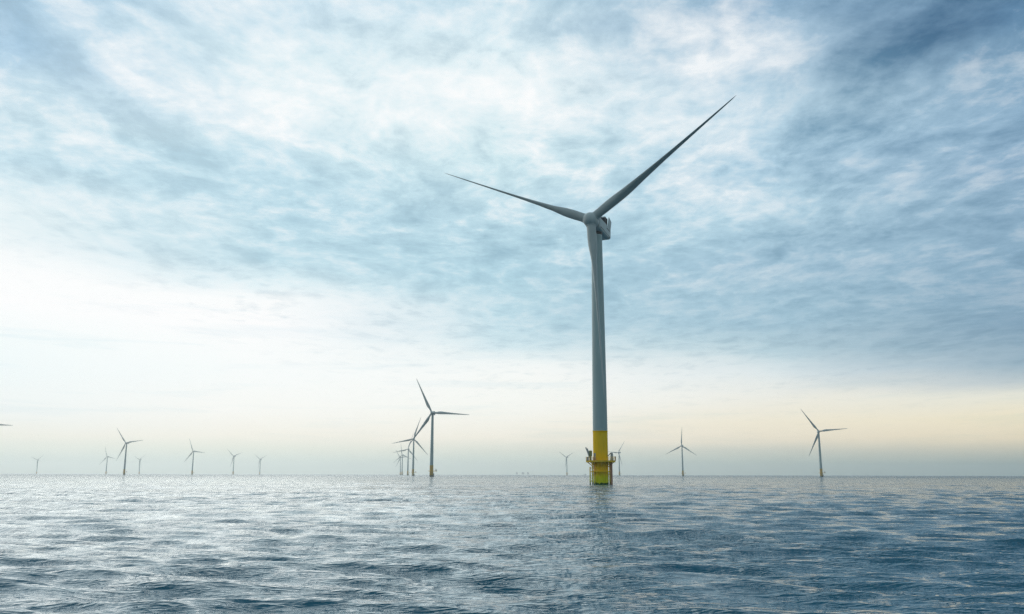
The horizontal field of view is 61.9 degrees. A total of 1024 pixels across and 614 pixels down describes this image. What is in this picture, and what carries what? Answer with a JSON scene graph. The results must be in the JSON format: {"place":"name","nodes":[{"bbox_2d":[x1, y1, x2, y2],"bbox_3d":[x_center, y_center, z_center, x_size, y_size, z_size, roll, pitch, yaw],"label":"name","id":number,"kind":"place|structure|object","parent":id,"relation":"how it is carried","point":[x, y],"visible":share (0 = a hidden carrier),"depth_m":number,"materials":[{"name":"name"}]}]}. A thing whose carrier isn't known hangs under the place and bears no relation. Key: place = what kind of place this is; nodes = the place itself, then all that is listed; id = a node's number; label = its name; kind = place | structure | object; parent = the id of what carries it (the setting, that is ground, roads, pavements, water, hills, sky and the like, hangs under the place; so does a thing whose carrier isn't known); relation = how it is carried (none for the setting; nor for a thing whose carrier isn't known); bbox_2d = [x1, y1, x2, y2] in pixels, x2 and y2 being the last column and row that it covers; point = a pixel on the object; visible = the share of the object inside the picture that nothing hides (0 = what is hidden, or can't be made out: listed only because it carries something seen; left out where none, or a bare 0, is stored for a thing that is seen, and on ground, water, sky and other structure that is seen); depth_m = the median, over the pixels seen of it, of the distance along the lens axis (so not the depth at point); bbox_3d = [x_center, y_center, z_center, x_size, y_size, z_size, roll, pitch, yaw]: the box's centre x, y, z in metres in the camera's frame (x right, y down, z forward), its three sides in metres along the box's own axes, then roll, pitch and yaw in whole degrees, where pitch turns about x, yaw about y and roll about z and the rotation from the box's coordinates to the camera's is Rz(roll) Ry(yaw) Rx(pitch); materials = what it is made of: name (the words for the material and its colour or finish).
{"place":"outdoors","nodes":[
{"label":"outdoors","id":0,"kind":"place"},
{"bbox_2d":[0,474,1023,613],"bbox_3d":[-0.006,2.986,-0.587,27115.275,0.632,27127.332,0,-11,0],"label":"sea","id":1,"kind":"structure","parent":0,"point":[372,544],"depth_m":38.42,"materials":[{"name":"teal liquid"}]},
{"bbox_2d":[99,448,111,473],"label":"wind turbine","id":2,"kind":"object","parent":1,"relation":"in","point":[106,463],"visible":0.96,"depth_m":4168.96,"materials":[{"name":"metal"}]},
{"bbox_2d":[117,430,141,474],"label":"wind turbine","id":3,"kind":"object","parent":1,"relation":"in","point":[126,443],"visible":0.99,"depth_m":2313.69,"materials":[{"name":"metal"}]},
{"bbox_2d":[184,442,203,474],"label":"wind turbine","id":4,"kind":"object","parent":1,"relation":"in","point":[192,472],"visible":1,"depth_m":3152.30,"materials":[{"name":"metal"}]},
{"bbox_2d":[228,450,239,474],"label":"wind turbine","id":5,"kind":"object","parent":1,"relation":"in","point":[233,462],"visible":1,"depth_m":3996.93,"materials":[{"name":"metal"}]},
{"bbox_2d":[397,448,407,474],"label":"wind turbine","id":6,"kind":"object","parent":1,"relation":"in","point":[402,461],"visible":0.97,"depth_m":3683.96,"materials":[{"name":"metal"}]},
{"bbox_2d":[397,436,416,474],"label":"wind turbine","id":7,"kind":"object","parent":1,"relation":"in","point":[408,449],"visible":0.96,"depth_m":2836.59,"materials":[{"name":"metal"}]},
{"bbox_2d":[391,418,427,475],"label":"wind turbine","id":8,"kind":"object","parent":1,"relation":"in","point":[413,472],"visible":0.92,"depth_m":2003.18,"materials":[{"name":"metal"}]},
{"bbox_2d":[409,378,468,476],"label":"wind turbine","id":9,"kind":"object","parent":1,"relation":"in","point":[432,413],"visible":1,"depth_m":1156.29,"materials":[{"name":"grey metal"}]},
{"bbox_2d":[561,453,571,474],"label":"wind turbine","id":10,"kind":"object","parent":1,"relation":"in","point":[566,463],"visible":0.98,"depth_m":4076.79,"materials":[{"name":"metal"}]},
{"bbox_2d":[446,96,734,484],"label":"wind turbine","id":11,"kind":"object","parent":1,"relation":"in","point":[598,228],"visible":0.98,"depth_m":277.48,"materials":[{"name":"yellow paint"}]},
{"bbox_2d":[613,444,622,475],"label":"wind turbine","id":12,"kind":"object","parent":1,"relation":"in","point":[618,452],"visible":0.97,"depth_m":3212.17,"materials":[{"name":"metal"}]},
{"bbox_2d":[668,432,695,475],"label":"wind turbine","id":13,"kind":"object","parent":1,"relation":"in","point":[682,447],"visible":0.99,"depth_m":2440.26,"materials":[{"name":"metal"}]},
{"bbox_2d":[802,411,847,476],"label":"wind turbine","id":14,"kind":"object","parent":1,"relation":"in","point":[819,446],"visible":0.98,"depth_m":1624.16,"materials":[{"name":"metal"}]},
{"bbox_2d":[0,0,1023,475],"label":"sky","id":15,"kind":"structure","parent":0,"point":[242,227],"materials":[{"name":"blue"}]}
]}

